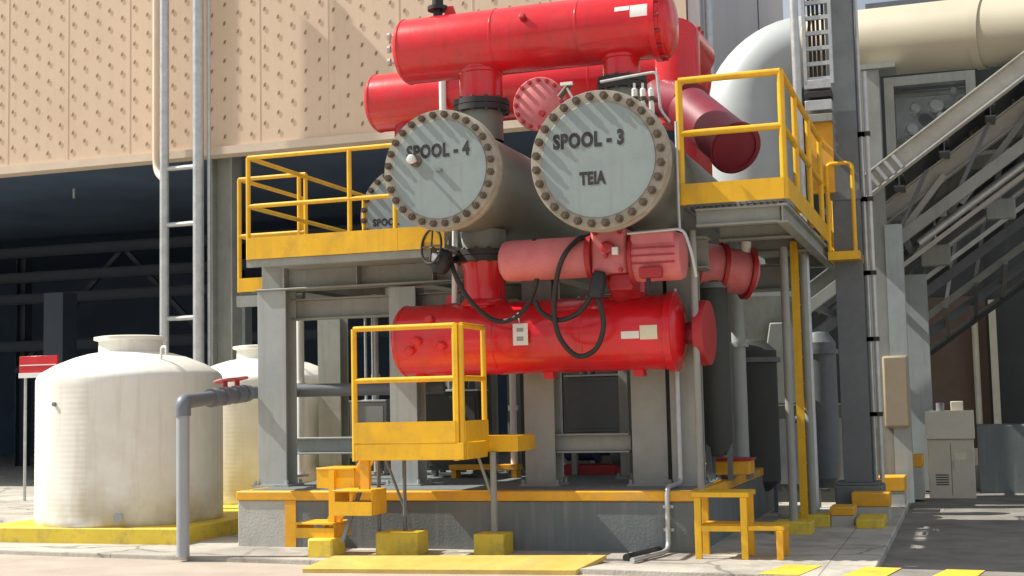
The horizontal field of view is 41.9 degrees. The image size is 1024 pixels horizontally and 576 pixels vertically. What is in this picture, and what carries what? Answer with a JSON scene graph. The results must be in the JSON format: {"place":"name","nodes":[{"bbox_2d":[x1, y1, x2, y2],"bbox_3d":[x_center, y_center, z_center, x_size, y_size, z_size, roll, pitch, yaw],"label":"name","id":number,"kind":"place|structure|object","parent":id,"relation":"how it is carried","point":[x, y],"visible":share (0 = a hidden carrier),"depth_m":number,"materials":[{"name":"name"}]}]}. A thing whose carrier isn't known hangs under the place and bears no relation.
{"place":"outdoors","nodes":[
{"label":"outdoors","id":0,"kind":"place"},
{"bbox_2d":[0,554,616,575],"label":"road","id":1,"kind":"structure","parent":0,"point":[23,565],"depth_m":12.73,"materials":[{"name":"grey concrete"}]},
{"bbox_2d":[888,569,1023,575],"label":"kerb","id":2,"kind":"structure","parent":1,"relation":"on","point":[910,572],"depth_m":10.86,"materials":[{"name":"concrete"}]},
{"bbox_2d":[759,564,984,575],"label":"road marking","id":3,"kind":"object","parent":2,"relation":"on","point":[790,569],"visible":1,"depth_m":11.04,"materials":[{"name":"paint"}]},
{"bbox_2d":[0,0,782,465],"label":"warehouse","id":4,"kind":"structure","parent":0,"point":[78,226],"depth_m":26.32,"materials":[{"name":"metal"}]},
{"bbox_2d":[0,452,910,575],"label":"concrete apron","id":5,"kind":"object","parent":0,"point":[837,550],"depth_m":13.34,"materials":[{"name":"grey concrete"}]},
{"bbox_2d":[18,355,57,500],"bbox_3d":[-7.891,2.339,22.314,0.756,2.411,0.110,-3,-5,18],"label":"notice board","id":6,"kind":"object","parent":5,"relation":"on","point":[32,366],"visible":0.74,"depth_m":22.39,"materials":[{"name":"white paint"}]},
{"bbox_2d":[0,509,237,544],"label":"tank plinth","id":7,"kind":"structure","parent":5,"relation":"on","point":[31,531],"depth_m":14.94,"materials":[{"name":"paint"}]},
{"bbox_2d":[34,335,222,527],"bbox_3d":[-4.569,1.660,16.024,2.167,2.200,2.167,-3,-5,18],"label":"storage tank","id":8,"kind":"object","parent":7,"relation":"on","point":[105,438],"visible":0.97,"depth_m":15.08,"materials":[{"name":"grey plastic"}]},
{"bbox_2d":[152,0,210,366],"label":"pipe ladder","id":9,"kind":"object","parent":5,"relation":"on","point":[162,168],"visible":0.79,"depth_m":24.61,"materials":[{"name":"grey metal"}]},
{"bbox_2d":[223,505,237,508],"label":"tank plinth","id":10,"kind":"structure","parent":5,"relation":"on","point":[230,506],"depth_m":17.64,"materials":[{"name":"paint"}]},
{"bbox_2d":[211,345,318,504],"bbox_3d":[-3.557,1.907,19.149,2.167,2.200,2.167,-3,-5,18],"label":"storage tank","id":11,"kind":"object","parent":10,"relation":"on","point":[240,450],"visible":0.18,"depth_m":18.09,"materials":[{"name":"grey plastic"}]},
{"bbox_2d":[175,376,445,557],"bbox_3d":[-2.413,1.869,14.762,3.136,1.814,1.550,2,-6,-33],"label":"water pipe","id":12,"kind":"object","parent":5,"relation":"on","point":[225,394],"visible":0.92,"depth_m":13.79,"materials":[{"name":"grey metal"}]},
{"bbox_2d":[308,536,344,557],"bbox_3d":[-1.818,2.540,13.115,0.268,0.189,0.300,-3,-5,18],"label":"footing","id":13,"kind":"object","parent":5,"relation":"on","point":[325,547],"visible":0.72,"depth_m":12.98,"materials":[{"name":"paint"}]},
{"bbox_2d":[376,530,427,555],"bbox_3d":[-1.079,2.503,13.132,0.446,0.233,0.300,-3,-5,18],"label":"footing","id":14,"kind":"object","parent":5,"relation":"on","point":[400,542],"visible":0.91,"depth_m":13.00,"materials":[{"name":"paint"}]},
{"bbox_2d":[294,322,534,542],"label":"step platform","id":15,"kind":"structure","parent":5,"relation":"on","point":[458,438],"depth_m":12.82,"materials":[{"name":"yellow paint"}]},
{"bbox_2d":[302,555,606,574],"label":"cover plate","id":16,"kind":"object","parent":5,"relation":"on","point":[497,564],"visible":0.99,"depth_m":12.05,"materials":[{"name":"yellow paint"}]},
{"bbox_2d":[474,531,512,554],"bbox_3d":[-0.179,2.483,12.989,0.310,0.210,0.300,-3,-5,18],"label":"footing","id":17,"kind":"object","parent":5,"relation":"on","point":[490,543],"visible":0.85,"depth_m":12.86,"materials":[{"name":"paint"}]},
{"bbox_2d":[237,467,773,552],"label":"machine plinth","id":18,"kind":"structure","parent":5,"relation":"on","point":[595,513],"depth_m":13.43,"materials":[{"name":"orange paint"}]},
{"bbox_2d":[296,321,308,476],"bbox_3d":[-2.686,1.306,16.998,0.200,2.170,0.200,-3,-5,18],"label":"standpipe","id":19,"kind":"object","parent":18,"relation":"on","point":[300,400],"visible":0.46,"depth_m":16.96,"materials":[{"name":"grey metal"}]},
{"bbox_2d":[349,318,390,474],"bbox_3d":[-1.761,1.300,16.969,0.510,2.137,0.405,-3,-5,18],"label":"panel box","id":20,"kind":"object","parent":18,"relation":"on","point":[373,410],"visible":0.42,"depth_m":16.79,"materials":[{"name":"grey metal"}]},
{"bbox_2d":[358,406,383,422],"bbox_3d":[-1.806,1.780,16.762,0.430,0.602,0.011,-3,-5,18],"label":"door","id":21,"kind":"structure","parent":20,"relation":"in","point":[366,414],"depth_m":16.76,"materials":[{"name":"grey metal"}]},
{"bbox_2d":[371,294,382,473],"bbox_3d":[-1.763,1.239,17.326,0.160,2.320,0.160,-3,-5,18],"label":"standpipe","id":22,"kind":"object","parent":18,"relation":"on","point":[376,363],"visible":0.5,"depth_m":17.32,"materials":[{"name":"grey metal"}]},
{"bbox_2d":[439,384,467,472],"bbox_3d":[-0.926,1.761,17.214,0.850,1.225,0.200,-3,-5,18],"label":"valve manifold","id":23,"kind":"object","parent":18,"relation":"on","point":[441,471],"visible":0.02,"depth_m":17.11,"materials":[{"name":"metal"}]},
{"bbox_2d":[426,381,488,475],"bbox_3d":[-0.680,1.218,16.293,0.693,2.137,0.405,-3,-5,18],"label":"panel box","id":24,"kind":"object","parent":18,"relation":"on","point":[439,407],"visible":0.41,"depth_m":16.11,"materials":[{"name":"grey metal"}]},
{"bbox_2d":[427,395,475,465],"bbox_3d":[-0.725,1.719,16.084,0.613,0.842,0.011,-3,-5,18],"label":"door","id":25,"kind":"structure","parent":24,"relation":"in","point":[440,408],"depth_m":16.11,"materials":[{"name":"grey metal"}]},
{"bbox_2d":[449,464,522,477],"bbox_3d":[-0.308,2.152,15.705,0.850,0.160,0.200,-3,-5,18],"label":"pipe rest","id":26,"kind":"object","parent":18,"relation":"on","point":[456,469],"visible":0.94,"depth_m":15.63,"materials":[{"name":"orange paint"}]},
{"bbox_2d":[492,375,504,472],"bbox_3d":[-0.297,1.083,17.055,0.440,2.520,0.440,-3,-5,18],"label":"standpipe","id":27,"kind":"object","parent":18,"relation":"on","point":[495,404],"visible":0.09,"depth_m":16.94,"materials":[{"name":"metal"}]},
{"bbox_2d":[508,374,517,476],"bbox_3d":[0.013,1.417,15.760,0.160,1.620,0.160,-3,-5,18],"label":"standpipe","id":28,"kind":"object","parent":18,"relation":"on","point":[512,407],"visible":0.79,"depth_m":15.72,"materials":[{"name":"grey metal"}]},
{"bbox_2d":[252,236,791,486],"bbox_3d":[-0.084,0.987,15.943,6.549,2.511,3.620,-3,-5,18],"label":"steel frame","id":29,"kind":"object","parent":18,"relation":"on","point":[643,442],"visible":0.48,"depth_m":14.86,"materials":[{"name":"paint"}]},
{"bbox_2d":[236,143,560,306],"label":"walkway platform","id":30,"kind":"structure","parent":29,"relation":"on","point":[300,248],"depth_m":13.97,"materials":[{"name":"yellow paint"}]},
{"bbox_2d":[364,18,714,286],"bbox_3d":[0.166,-1.625,16.455,4.641,2.971,1.878,-3,-5,18],"label":"red drum","id":31,"kind":"object","parent":29,"relation":"on","point":[395,103],"visible":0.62,"depth_m":16.72,"materials":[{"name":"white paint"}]},
{"bbox_2d":[361,173,462,248],"bbox_3d":[-1.019,-0.852,17.683,1.229,1.229,2.121,-3,-5,18],"label":"spool vessel","id":32,"kind":"object","parent":31,"relation":"attached to","point":[378,213],"visible":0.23,"depth_m":16.84,"materials":[{"name":"grey paint"}]},
{"bbox_2d":[646,79,760,173],"bbox_3d":[1.948,-1.780,14.305,0.550,1.399,2.137,0,-5,-18],"label":"pipe stub","id":33,"kind":"object","parent":31,"relation":"attached to","point":[731,153],"visible":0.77,"depth_m":13.55,"materials":[{"name":"red paint"}]},
{"bbox_2d":[531,71,736,244],"bbox_3d":[1.574,-1.125,14.657,1.315,1.818,5.026,-3,-5,18],"label":"spool vessel","id":34,"kind":"object","parent":29,"relation":"on","point":[603,158],"visible":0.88,"depth_m":12.34,"materials":[{"name":"grey paint"}]},
{"bbox_2d":[513,77,567,131],"bbox_3d":[0.562,-1.762,14.158,0.542,0.542,1.950,-3,-5,18],"label":"flanged pipe","id":35,"kind":"object","parent":34,"relation":"attached to","point":[538,101],"visible":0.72,"depth_m":13.29,"materials":[{"name":"red metal"}]},
{"bbox_2d":[390,260,716,382],"bbox_3d":[0.356,0.313,13.562,3.302,1.217,0.852,-3,-5,18],"label":"red drum","id":36,"kind":"object","parent":34,"relation":"attached to","point":[644,332],"visible":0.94,"depth_m":13.24,"materials":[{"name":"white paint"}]},
{"bbox_2d":[452,230,462,302],"bbox_3d":[-0.515,-0.258,13.859,0.258,0.829,0.078,-3,-5,18],"label":"sense line","id":37,"kind":"object","parent":36,"relation":"on","point":[454,244],"visible":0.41,"depth_m":13.86,"materials":[{"name":"white paint"}]},
{"bbox_2d":[384,94,589,265],"bbox_3d":[-0.044,-1.032,14.763,1.169,1.727,4.445,-3,-5,18],"label":"spool vessel","id":38,"kind":"object","parent":36,"relation":"on","point":[464,169],"visible":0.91,"depth_m":12.90,"materials":[{"name":"grey paint"}]},
{"bbox_2d":[420,230,457,274],"bbox_3d":[-0.722,-0.353,13.540,0.304,0.464,0.645,-3,-5,18],"label":"hand wheel valve","id":39,"kind":"object","parent":38,"relation":"attached to","point":[440,262],"visible":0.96,"depth_m":13.35,"materials":[{"name":"black metal"}]},
{"bbox_2d":[387,0,678,96],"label":"red drum","id":40,"kind":"object","parent":38,"relation":"on","point":[479,53],"visible":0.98,"depth_m":13.57,"materials":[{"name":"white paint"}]},
{"bbox_2d":[513,318,527,345],"bbox_3d":[0.093,0.426,13.234,0.155,0.283,0.076,-3,-5,18],"label":"hanging tag","id":41,"kind":"object","parent":36,"relation":"hanging from","point":[520,334],"visible":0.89,"depth_m":13.20,"materials":[{"name":"plastic"}]},
{"bbox_2d":[498,228,687,302],"bbox_3d":[0.808,-0.184,13.002,1.827,0.740,0.769,-3,-5,18],"label":"motor","id":42,"kind":"object","parent":36,"relation":"attached to","point":[624,261],"visible":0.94,"depth_m":12.73,"materials":[{"name":"red paint"}]},
{"bbox_2d":[450,238,538,323],"bbox_3d":[-0.217,-0.046,13.253,1.181,0.816,0.264,-4,-6,33],"label":"hose","id":43,"kind":"object","parent":42,"relation":"hanging from","point":[484,314],"visible":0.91,"depth_m":13.20,"materials":[{"name":"black rubber"}]},
{"bbox_2d":[551,232,605,358],"bbox_3d":[0.619,0.065,12.751,0.539,1.214,0.289,-3,-5,18],"label":"hose","id":44,"kind":"object","parent":42,"relation":"hanging from","point":[565,253],"visible":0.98,"depth_m":12.78,"materials":[{"name":"black rubber"}]},
{"bbox_2d":[588,271,606,298],"bbox_3d":[0.811,-0.030,12.662,0.182,0.268,0.148,-1,-5,-8],"label":"solenoid valve","id":45,"kind":"object","parent":42,"relation":"attached to","point":[598,280],"visible":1,"depth_m":12.60,"materials":[{"name":"black rubber"}]},
{"bbox_2d":[533,296,592,321],"bbox_3d":[0.524,0.164,12.853,0.695,0.324,0.095,-4,-6,27],"label":"hose","id":46,"kind":"object","parent":45,"relation":"hanging from","point":[577,313],"visible":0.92,"depth_m":12.85,"materials":[{"name":"black rubber"}]},
{"bbox_2d":[627,121,697,276],"bbox_3d":[1.410,-0.836,12.608,0.637,1.504,0.228,-3,-5,18],"label":"cable conduit","id":47,"kind":"object","parent":42,"relation":"attached to","point":[678,210],"visible":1,"depth_m":12.52,"materials":[{"name":"grey metal"}]},
{"bbox_2d":[557,81,572,98],"bbox_3d":[0.549,-1.846,12.935,0.258,0.307,0.141,-3,-5,18],"label":"valve","id":48,"kind":"object","parent":34,"relation":"attached to","point":[564,90],"visible":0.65,"depth_m":12.96,"materials":[{"name":"white paint"}]},
{"bbox_2d":[600,71,669,122],"bbox_3d":[1.165,-1.557,12.587,0.644,0.929,0.124,-3,-5,18],"label":"gauge manifold","id":49,"kind":"object","parent":34,"relation":"attached to","point":[651,100],"visible":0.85,"depth_m":12.52,"materials":[{"name":"white paint"}]},
{"bbox_2d":[699,241,759,299],"bbox_3d":[2.130,0.407,14.406,1.183,1.947,0.578,0,-5,-10],"label":"pipe stub","id":50,"kind":"object","parent":34,"relation":"attached to","point":[737,271],"visible":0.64,"depth_m":14.28,"materials":[{"name":"red paint"}]},
{"bbox_2d":[558,284,567,478],"bbox_3d":[0.520,1.006,15.198,0.180,2.320,0.180,-3,-5,18],"label":"standpipe","id":51,"kind":"object","parent":18,"relation":"on","point":[561,402],"visible":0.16,"depth_m":15.14,"materials":[{"name":"grey metal"}]},
{"bbox_2d":[564,296,619,474],"bbox_3d":[1.051,1.149,15.925,0.778,2.137,0.405,-3,-5,18],"label":"support frame","id":52,"kind":"object","parent":18,"relation":"on","point":[592,403],"visible":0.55,"depth_m":15.76,"materials":[{"name":"metal"}]},
{"bbox_2d":[568,380,619,428],"bbox_3d":[1.001,1.370,15.741,0.698,0.560,0.011,-3,-5,18],"label":"door","id":53,"kind":"structure","parent":52,"relation":"in","point":[592,404],"depth_m":15.75,"materials":[{"name":"metal"}]},
{"bbox_2d":[564,432,620,474],"bbox_3d":[0.982,1.980,16.129,0.750,0.520,0.500,-3,-5,18],"label":"pump skid","id":54,"kind":"object","parent":18,"relation":"on","point":[597,467],"visible":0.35,"depth_m":15.91,"materials":[{"name":"red metal"}]},
{"bbox_2d":[630,289,682,562],"bbox_3d":[1.403,1.229,12.724,0.136,2.561,1.544,-3,-5,24],"label":"cable conduit","id":55,"kind":"object","parent":18,"relation":"attached to","point":[668,529],"visible":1,"depth_m":12.90,"materials":[{"name":"grey metal"}]},
{"bbox_2d":[700,280,732,480],"bbox_3d":[2.118,0.883,14.351,0.490,2.350,0.388,-3,-5,18],"label":"filter vessel","id":56,"kind":"object","parent":18,"relation":"on","point":[717,409],"visible":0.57,"depth_m":14.18,"materials":[{"name":"metal"}]},
{"bbox_2d":[715,457,755,478],"bbox_3d":[2.430,1.961,14.557,0.410,0.225,0.390,-3,-5,18],"label":"valve box","id":57,"kind":"object","parent":18,"relation":"on","point":[744,466],"visible":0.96,"depth_m":14.40,"materials":[{"name":"orange paint"}]},
{"bbox_2d":[728,242,756,472],"bbox_3d":[2.656,0.798,15.657,0.320,2.720,0.320,-3,-5,18],"label":"standpipe","id":58,"kind":"object","parent":18,"relation":"on","point":[738,344],"visible":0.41,"depth_m":15.58,"materials":[{"name":"metal"}]},
{"bbox_2d":[623,546,661,560],"bbox_3d":[1.216,2.470,12.440,0.070,0.067,0.707,-4,-6,31],"label":"drain hose","id":59,"kind":"object","parent":5,"relation":"on","point":[627,556],"visible":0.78,"depth_m":12.35,"materials":[{"name":"black rubber"}]},
{"bbox_2d":[691,489,789,559],"bbox_3d":[2.107,2.166,12.290,0.824,0.602,0.450,-3,-5,18],"label":"step stand","id":60,"kind":"object","parent":5,"relation":"on","point":[746,526],"visible":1,"depth_m":12.19,"materials":[{"name":"yellow paint"}]},
{"bbox_2d":[745,340,780,511],"bbox_3d":[3.058,1.760,17.139,0.818,2.200,0.818,1,-5,-26],"label":"filter vessel","id":61,"kind":"object","parent":5,"relation":"on","point":[762,359],"visible":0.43,"depth_m":16.84,"materials":[{"name":"metal"}]},
{"bbox_2d":[705,322,843,501],"bbox_3d":[3.673,1.777,18.949,2.201,2.550,0.785,-3,-5,18],"label":"equipment housing","id":62,"kind":"object","parent":5,"relation":"on","point":[774,340],"visible":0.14,"depth_m":18.61,"materials":[{"name":"metal"}]},
{"bbox_2d":[773,519,814,534],"bbox_3d":[3.024,2.564,14.336,0.400,0.140,0.360,-3,-5,18],"label":"footing","id":63,"kind":"object","parent":5,"relation":"on","point":[803,527],"visible":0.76,"depth_m":14.16,"materials":[{"name":"paint"}]},
{"bbox_2d":[675,68,863,520],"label":"walkway platform","id":64,"kind":"structure","parent":63,"relation":"on","point":[771,230],"depth_m":13.57,"materials":[{"name":"yellow paint"}]},
{"bbox_2d":[790,241,808,518],"bbox_3d":[3.267,0.924,15.134,0.080,3.314,0.460,-3,-5,18],"label":"access ladder","id":65,"kind":"object","parent":64,"relation":"attached to","point":[799,385],"visible":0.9,"depth_m":14.92,"materials":[{"name":"metal"}]},
{"bbox_2d":[798,513,830,526],"bbox_3d":[3.412,2.628,15.152,0.400,0.135,0.360,-3,-5,18],"label":"footing","id":66,"kind":"object","parent":5,"relation":"on","point":[822,519],"visible":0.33,"depth_m":14.96,"materials":[{"name":"paint"}]},
{"bbox_2d":[795,332,840,507],"bbox_3d":[4.016,1.715,17.438,0.547,2.300,0.501,1,-5,-23],"label":"filter vessel","id":67,"kind":"object","parent":5,"relation":"on","point":[825,351],"visible":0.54,"depth_m":17.26,"materials":[{"name":"metal"}]},
{"bbox_2d":[830,504,856,525],"bbox_3d":[3.761,2.597,15.159,0.268,0.263,0.416,-3,-5,18],"label":"pedestal","id":68,"kind":"object","parent":5,"relation":"on","point":[843,514],"visible":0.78,"depth_m":14.98,"materials":[{"name":"orange paint"}]},
{"bbox_2d":[835,482,885,503],"bbox_3d":[4.219,2.571,16.154,0.552,0.405,0.640,-3,-5,18],"label":"footing","id":69,"kind":"object","parent":5,"relation":"on","point":[843,494],"visible":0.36,"depth_m":15.90,"materials":[{"name":"grey concrete"}]},
{"bbox_2d":[824,0,884,484],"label":"tall column","id":70,"kind":"structure","parent":69,"relation":"on","point":[859,413],"depth_m":16.21,"materials":[{"name":"metal"}]},
{"bbox_2d":[789,0,833,512],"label":"cable ladder","id":71,"kind":"object","parent":70,"relation":"attached to","point":[795,44],"visible":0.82,"depth_m":15.93,"materials":[{"name":"grey metal"}]},
{"bbox_2d":[804,78,835,194],"bbox_3d":[3.752,-1.833,16.262,0.318,1.374,0.250,-3,-5,18],"label":"cable box","id":72,"kind":"object","parent":71,"relation":"attached to","point":[819,107],"visible":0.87,"depth_m":16.20,"materials":[{"name":"yellow paint"}]},
{"bbox_2d":[710,0,1023,341],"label":"process duct","id":73,"kind":"object","parent":5,"relation":"on","point":[942,35],"visible":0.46,"depth_m":18.88,"materials":[{"name":"grey metal"}]},
{"bbox_2d":[855,514,886,528],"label":"kerb block","id":74,"kind":"structure","parent":5,"relation":"on","point":[870,521],"depth_m":14.64,"materials":[{"name":"paint"}]},
{"bbox_2d":[851,491,891,520],"bbox_3d":[4.219,2.576,15.675,0.433,0.373,0.366,-3,-5,18],"label":"pedestal","id":75,"kind":"object","parent":5,"relation":"on","point":[873,502],"visible":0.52,"depth_m":15.51,"materials":[{"name":"orange paint"}]},
{"bbox_2d":[857,61,896,479],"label":"column","id":76,"kind":"structure","parent":5,"relation":"on","point":[875,71],"depth_m":18.41,"materials":[{"name":"grey metal"}]},
{"bbox_2d":[877,475,906,505],"bbox_3d":[5.041,2.704,17.718,0.355,0.433,0.516,-3,-5,18],"label":"pedestal","id":77,"kind":"object","parent":5,"relation":"on","point":[896,485],"visible":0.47,"depth_m":17.47,"materials":[{"name":"orange paint"}]},
{"bbox_2d":[882,224,914,502],"bbox_3d":[5.242,1.020,18.281,0.338,3.776,0.360,-3,-5,18],"label":"guarded post","id":78,"kind":"object","parent":5,"relation":"on","point":[896,390],"visible":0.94,"depth_m":18.13,"materials":[{"name":"metal"}]},
{"bbox_2d":[913,453,924,499],"bbox_3d":[5.743,2.730,19.384,0.448,0.636,0.516,-3,-5,18],"label":"pedestal","id":79,"kind":"object","parent":5,"relation":"on","point":[918,462],"visible":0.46,"depth_m":19.10,"materials":[{"name":"orange paint"}]},
{"bbox_2d":[783,0,896,19],"label":"sky","id":80,"kind":"structure","parent":0,"point":[860,3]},
{"bbox_2d":[881,465,1023,571],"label":"asphalt lane","id":81,"kind":"structure","parent":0,"point":[989,527],"depth_m":14.48,"materials":[{"name":"grey asphalt"}]},
{"bbox_2d":[865,0,941,8],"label":"overhead walkway","id":82,"kind":"structure","parent":81,"relation":"on","point":[886,4],"depth_m":21.43,"materials":[{"name":"metal"}]},
{"bbox_2d":[802,66,1023,464],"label":"building","id":83,"kind":"structure","parent":81,"relation":"on","point":[977,368],"depth_m":30.00,"materials":[{"name":"metal"}]},
{"bbox_2d":[810,51,1023,355],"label":"conveyor gallery","id":84,"kind":"object","parent":81,"relation":"on","point":[946,202],"visible":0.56,"depth_m":19.20,"materials":[{"name":"grey metal"}]},
{"bbox_2d":[883,70,977,166],"bbox_3d":[6.371,-2.539,20.328,1.316,1.338,0.500,-3,-5,18],"label":"drive frame","id":85,"kind":"object","parent":84,"relation":"on","point":[917,111],"visible":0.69,"depth_m":20.30,"materials":[{"name":"grey metal"}]},
{"bbox_2d":[905,274,932,489],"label":"steel column","id":86,"kind":"structure","parent":81,"relation":"on","point":[918,345],"depth_m":21.08,"materials":[{"name":"metal"}]},
{"bbox_2d":[925,401,976,498],"bbox_3d":[6.504,2.390,19.823,0.689,1.415,0.636,-3,-5,18],"label":"control cabinet","id":87,"kind":"object","parent":81,"relation":"on","point":[950,436],"visible":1,"depth_m":19.57,"materials":[{"name":"grey metal"}]},
{"bbox_2d":[976,423,1023,492],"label":"wall","id":88,"kind":"structure","parent":81,"relation":"on","point":[1001,457],"depth_m":20.45,"materials":[{"name":"grey metal"}]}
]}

